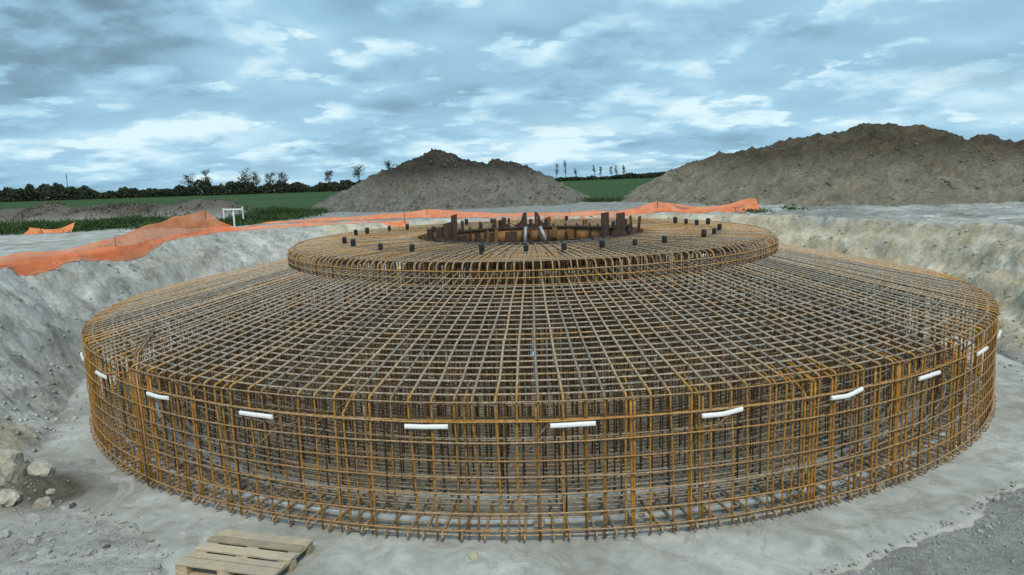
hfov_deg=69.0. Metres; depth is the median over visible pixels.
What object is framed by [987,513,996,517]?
stone
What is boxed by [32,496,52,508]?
stone
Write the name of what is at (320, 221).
safety fence
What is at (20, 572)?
stone
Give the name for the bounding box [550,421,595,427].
plastic strip
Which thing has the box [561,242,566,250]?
capped bar
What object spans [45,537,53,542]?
stone
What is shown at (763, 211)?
weeds
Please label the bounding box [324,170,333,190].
field tree
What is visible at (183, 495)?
spacer strip
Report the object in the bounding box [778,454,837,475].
spacer strip
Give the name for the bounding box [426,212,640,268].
steel ring
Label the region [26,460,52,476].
boulder
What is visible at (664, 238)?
capped bar
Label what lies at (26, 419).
soil clods
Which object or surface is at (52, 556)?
stone
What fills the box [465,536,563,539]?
spacer strip
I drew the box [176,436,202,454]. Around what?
spacer strip
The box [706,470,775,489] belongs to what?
spacer strip
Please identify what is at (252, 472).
spacer strip
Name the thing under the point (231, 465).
spacer strip
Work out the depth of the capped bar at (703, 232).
14.43 m
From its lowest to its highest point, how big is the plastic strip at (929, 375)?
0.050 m
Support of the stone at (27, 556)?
on the ground at (32, 319)
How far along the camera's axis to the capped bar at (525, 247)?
12.82 m
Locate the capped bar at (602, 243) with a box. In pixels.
[599,239,604,248]
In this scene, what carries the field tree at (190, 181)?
on the field
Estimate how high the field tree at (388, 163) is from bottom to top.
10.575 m
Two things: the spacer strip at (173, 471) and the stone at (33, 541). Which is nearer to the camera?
the stone at (33, 541)
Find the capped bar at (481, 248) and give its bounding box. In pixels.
[479,244,484,253]
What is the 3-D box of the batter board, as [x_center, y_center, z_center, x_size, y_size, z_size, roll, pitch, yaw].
[-11.324,-2.762,30.325,1.049,1.060,0.088,2,10,24]
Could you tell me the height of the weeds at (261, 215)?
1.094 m
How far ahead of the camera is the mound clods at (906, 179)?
33.75 m
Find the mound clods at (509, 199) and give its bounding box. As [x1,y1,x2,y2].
[312,148,589,211]
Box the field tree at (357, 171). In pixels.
[352,164,365,182]
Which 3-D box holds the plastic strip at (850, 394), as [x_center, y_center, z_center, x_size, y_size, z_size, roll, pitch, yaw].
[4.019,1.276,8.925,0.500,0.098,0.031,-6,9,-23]
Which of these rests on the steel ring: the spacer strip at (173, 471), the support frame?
the support frame
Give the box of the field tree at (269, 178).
[264,171,276,192]
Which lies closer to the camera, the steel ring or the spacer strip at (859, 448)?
the spacer strip at (859, 448)
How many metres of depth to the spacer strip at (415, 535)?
8.74 m
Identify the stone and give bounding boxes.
[0,529,10,538]
[5,548,17,556]
[11,569,26,574]
[18,551,35,561]
[24,513,41,522]
[27,538,39,544]
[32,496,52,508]
[32,530,43,537]
[36,546,51,555]
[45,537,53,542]
[46,488,55,494]
[48,553,55,559]
[67,551,75,555]
[69,502,75,508]
[86,528,96,534]
[86,548,96,555]
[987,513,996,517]
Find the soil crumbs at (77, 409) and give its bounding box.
[0,263,1023,468]
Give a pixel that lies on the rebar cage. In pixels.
(588, 306)
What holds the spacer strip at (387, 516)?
on the concrete slab
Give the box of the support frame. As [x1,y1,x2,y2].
[523,226,546,241]
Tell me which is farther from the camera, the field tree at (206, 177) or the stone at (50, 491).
the field tree at (206, 177)
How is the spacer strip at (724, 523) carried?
on the concrete slab
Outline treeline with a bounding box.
[0,171,664,201]
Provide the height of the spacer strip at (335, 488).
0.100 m
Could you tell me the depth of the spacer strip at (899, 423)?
11.40 m
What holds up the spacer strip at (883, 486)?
on the concrete slab
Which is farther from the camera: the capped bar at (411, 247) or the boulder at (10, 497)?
the capped bar at (411, 247)
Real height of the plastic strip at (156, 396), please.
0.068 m
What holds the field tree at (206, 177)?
on the field
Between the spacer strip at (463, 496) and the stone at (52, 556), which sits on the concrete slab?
the spacer strip at (463, 496)
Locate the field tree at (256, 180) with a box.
[250,171,260,186]
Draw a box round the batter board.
[223,206,243,226]
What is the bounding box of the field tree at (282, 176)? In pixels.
[275,171,289,192]
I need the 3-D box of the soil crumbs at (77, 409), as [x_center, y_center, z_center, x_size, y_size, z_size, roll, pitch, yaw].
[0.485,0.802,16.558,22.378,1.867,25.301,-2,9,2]
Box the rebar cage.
[80,218,999,540]
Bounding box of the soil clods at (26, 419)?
[0,213,1022,427]
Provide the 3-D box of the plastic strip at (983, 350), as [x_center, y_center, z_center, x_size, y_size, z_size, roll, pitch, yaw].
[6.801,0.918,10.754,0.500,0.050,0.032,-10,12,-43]
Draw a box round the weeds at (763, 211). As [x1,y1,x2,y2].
[735,204,807,212]
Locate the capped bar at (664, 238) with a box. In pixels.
[662,235,666,242]
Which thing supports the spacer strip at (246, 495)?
on the concrete slab
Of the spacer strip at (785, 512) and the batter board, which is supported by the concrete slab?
the spacer strip at (785, 512)
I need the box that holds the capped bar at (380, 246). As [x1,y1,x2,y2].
[378,243,382,249]
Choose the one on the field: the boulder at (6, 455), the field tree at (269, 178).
the field tree at (269, 178)
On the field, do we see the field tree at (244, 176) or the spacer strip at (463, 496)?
the field tree at (244, 176)
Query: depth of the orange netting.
30.64 m
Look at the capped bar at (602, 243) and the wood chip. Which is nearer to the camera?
the wood chip
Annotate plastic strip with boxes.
[95,371,106,378]
[146,392,168,399]
[239,410,272,418]
[404,424,447,428]
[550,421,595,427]
[701,407,742,417]
[830,387,863,399]
[918,370,940,380]
[977,346,987,355]
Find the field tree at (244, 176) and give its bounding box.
[235,168,251,192]
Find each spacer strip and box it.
[120,430,133,448]
[134,447,162,469]
[155,403,161,422]
[160,484,205,501]
[161,466,207,489]
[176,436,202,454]
[203,452,243,470]
[206,500,271,519]
[207,483,270,506]
[244,466,296,484]
[269,499,349,519]
[272,517,354,531]
[302,481,367,495]
[352,511,435,526]
[363,530,458,538]
[372,491,450,500]
[438,518,533,528]
[455,495,536,502]
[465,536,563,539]
[541,492,620,501]
[545,514,637,527]
[566,529,666,538]
[627,485,705,496]
[644,503,733,521]
[676,513,769,529]
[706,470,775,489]
[733,487,812,510]
[770,496,844,516]
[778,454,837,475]
[815,469,874,493]
[833,437,875,456]
[844,474,908,498]
[877,450,921,475]
[878,418,904,442]
[904,401,918,420]
[911,454,949,475]
[921,429,950,449]
[949,410,965,427]
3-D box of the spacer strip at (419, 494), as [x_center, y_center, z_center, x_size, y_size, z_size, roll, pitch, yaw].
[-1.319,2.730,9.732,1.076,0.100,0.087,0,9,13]
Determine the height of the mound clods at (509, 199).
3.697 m
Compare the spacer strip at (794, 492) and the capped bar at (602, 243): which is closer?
the spacer strip at (794, 492)
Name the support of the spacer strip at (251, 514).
on the concrete slab
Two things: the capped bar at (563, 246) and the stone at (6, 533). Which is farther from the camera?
the capped bar at (563, 246)
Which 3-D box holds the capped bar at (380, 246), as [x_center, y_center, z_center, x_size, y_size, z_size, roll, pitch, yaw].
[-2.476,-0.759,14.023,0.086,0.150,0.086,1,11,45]
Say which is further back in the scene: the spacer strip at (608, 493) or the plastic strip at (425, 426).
the spacer strip at (608, 493)
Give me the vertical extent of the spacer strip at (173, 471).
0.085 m
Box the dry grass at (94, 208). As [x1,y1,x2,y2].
[0,196,254,223]
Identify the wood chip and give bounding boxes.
[469,552,477,559]
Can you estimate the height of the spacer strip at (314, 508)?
0.085 m
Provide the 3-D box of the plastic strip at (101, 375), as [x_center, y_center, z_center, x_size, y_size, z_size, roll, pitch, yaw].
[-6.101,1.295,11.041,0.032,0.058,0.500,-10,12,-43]
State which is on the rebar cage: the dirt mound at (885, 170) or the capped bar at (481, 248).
the capped bar at (481, 248)
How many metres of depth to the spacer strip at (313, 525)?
9.06 m
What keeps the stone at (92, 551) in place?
on the ground at (32, 319)
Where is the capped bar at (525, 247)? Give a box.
[523,244,528,252]
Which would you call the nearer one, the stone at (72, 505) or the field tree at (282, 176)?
the stone at (72, 505)
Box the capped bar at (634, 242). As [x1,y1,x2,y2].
[632,239,636,245]
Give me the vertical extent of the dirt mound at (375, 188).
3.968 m
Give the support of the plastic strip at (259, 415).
attached to the rebar cage
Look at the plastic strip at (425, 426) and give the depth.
8.33 m
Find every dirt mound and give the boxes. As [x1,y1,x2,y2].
[311,149,593,212]
[621,122,1023,206]
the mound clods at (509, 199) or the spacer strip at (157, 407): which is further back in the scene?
the mound clods at (509, 199)
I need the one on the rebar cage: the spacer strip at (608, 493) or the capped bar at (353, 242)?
the capped bar at (353, 242)
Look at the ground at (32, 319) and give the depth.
18.62 m
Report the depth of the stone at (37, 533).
9.13 m
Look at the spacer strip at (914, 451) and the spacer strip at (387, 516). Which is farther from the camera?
the spacer strip at (914, 451)
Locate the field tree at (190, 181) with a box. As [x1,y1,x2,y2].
[179,171,194,195]
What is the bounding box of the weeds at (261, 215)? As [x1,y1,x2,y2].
[0,196,625,234]
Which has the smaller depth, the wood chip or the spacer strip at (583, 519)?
the wood chip
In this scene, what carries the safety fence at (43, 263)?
on the ground at (32, 319)
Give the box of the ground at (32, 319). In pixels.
[0,199,1023,574]
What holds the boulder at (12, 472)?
on the ground at (32, 319)
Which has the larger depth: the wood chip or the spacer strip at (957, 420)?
the spacer strip at (957, 420)
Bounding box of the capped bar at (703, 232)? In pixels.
[701,229,706,236]
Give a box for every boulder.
[0,449,24,467]
[0,459,26,487]
[0,489,22,506]
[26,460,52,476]
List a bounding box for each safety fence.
[0,208,243,275]
[242,207,635,229]
[636,197,760,214]
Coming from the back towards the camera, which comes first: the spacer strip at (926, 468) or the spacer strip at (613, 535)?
the spacer strip at (926, 468)
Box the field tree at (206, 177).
[200,168,213,193]
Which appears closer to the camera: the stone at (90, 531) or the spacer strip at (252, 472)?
the stone at (90, 531)
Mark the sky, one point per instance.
(105, 95)
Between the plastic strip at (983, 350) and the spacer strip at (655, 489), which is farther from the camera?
the plastic strip at (983, 350)
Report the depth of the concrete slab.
9.00 m
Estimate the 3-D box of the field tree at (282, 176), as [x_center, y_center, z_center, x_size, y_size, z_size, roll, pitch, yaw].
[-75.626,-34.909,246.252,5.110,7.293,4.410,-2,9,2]
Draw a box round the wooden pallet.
[175,529,313,574]
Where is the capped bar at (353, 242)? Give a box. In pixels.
[350,239,355,245]
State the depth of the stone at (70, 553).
8.65 m
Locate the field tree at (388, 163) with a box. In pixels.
[384,159,395,169]
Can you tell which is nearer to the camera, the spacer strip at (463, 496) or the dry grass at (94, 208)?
the spacer strip at (463, 496)
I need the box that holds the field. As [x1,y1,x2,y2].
[0,178,653,209]
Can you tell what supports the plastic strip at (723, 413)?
attached to the rebar cage
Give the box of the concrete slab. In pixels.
[31,286,1023,574]
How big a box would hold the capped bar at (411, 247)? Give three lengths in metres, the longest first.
0.160 x 0.092 x 0.092 m
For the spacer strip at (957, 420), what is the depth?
11.78 m
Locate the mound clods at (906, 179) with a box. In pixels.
[627,125,1023,205]
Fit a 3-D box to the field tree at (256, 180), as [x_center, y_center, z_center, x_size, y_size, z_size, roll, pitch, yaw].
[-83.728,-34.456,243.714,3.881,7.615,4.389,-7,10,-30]
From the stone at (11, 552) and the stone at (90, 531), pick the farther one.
the stone at (90, 531)
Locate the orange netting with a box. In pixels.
[24,222,74,233]
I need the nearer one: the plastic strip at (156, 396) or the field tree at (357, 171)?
the plastic strip at (156, 396)
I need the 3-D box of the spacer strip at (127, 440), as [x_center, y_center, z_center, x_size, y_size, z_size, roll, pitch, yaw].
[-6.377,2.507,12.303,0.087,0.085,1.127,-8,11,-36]
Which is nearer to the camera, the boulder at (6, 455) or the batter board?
the boulder at (6, 455)
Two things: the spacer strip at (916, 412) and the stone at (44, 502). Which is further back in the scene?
the spacer strip at (916, 412)
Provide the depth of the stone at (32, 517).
9.55 m
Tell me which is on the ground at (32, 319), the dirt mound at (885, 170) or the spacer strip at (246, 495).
the dirt mound at (885, 170)
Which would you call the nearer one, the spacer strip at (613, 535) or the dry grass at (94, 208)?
the spacer strip at (613, 535)
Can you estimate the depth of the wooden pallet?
8.18 m
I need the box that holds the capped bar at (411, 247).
[409,244,414,251]
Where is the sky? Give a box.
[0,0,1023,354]
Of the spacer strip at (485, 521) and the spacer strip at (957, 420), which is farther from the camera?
the spacer strip at (957, 420)
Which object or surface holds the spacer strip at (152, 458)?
on the concrete slab
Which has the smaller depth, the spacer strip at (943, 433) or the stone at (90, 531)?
the stone at (90, 531)
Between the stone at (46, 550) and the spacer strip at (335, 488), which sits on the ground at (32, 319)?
the stone at (46, 550)
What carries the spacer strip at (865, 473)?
on the concrete slab
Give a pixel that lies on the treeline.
(42, 192)
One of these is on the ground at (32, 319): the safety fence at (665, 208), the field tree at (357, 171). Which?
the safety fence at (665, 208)
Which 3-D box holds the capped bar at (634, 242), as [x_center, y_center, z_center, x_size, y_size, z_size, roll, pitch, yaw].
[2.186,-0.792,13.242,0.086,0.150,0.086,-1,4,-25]
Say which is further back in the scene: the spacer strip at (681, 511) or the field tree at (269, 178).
the field tree at (269, 178)

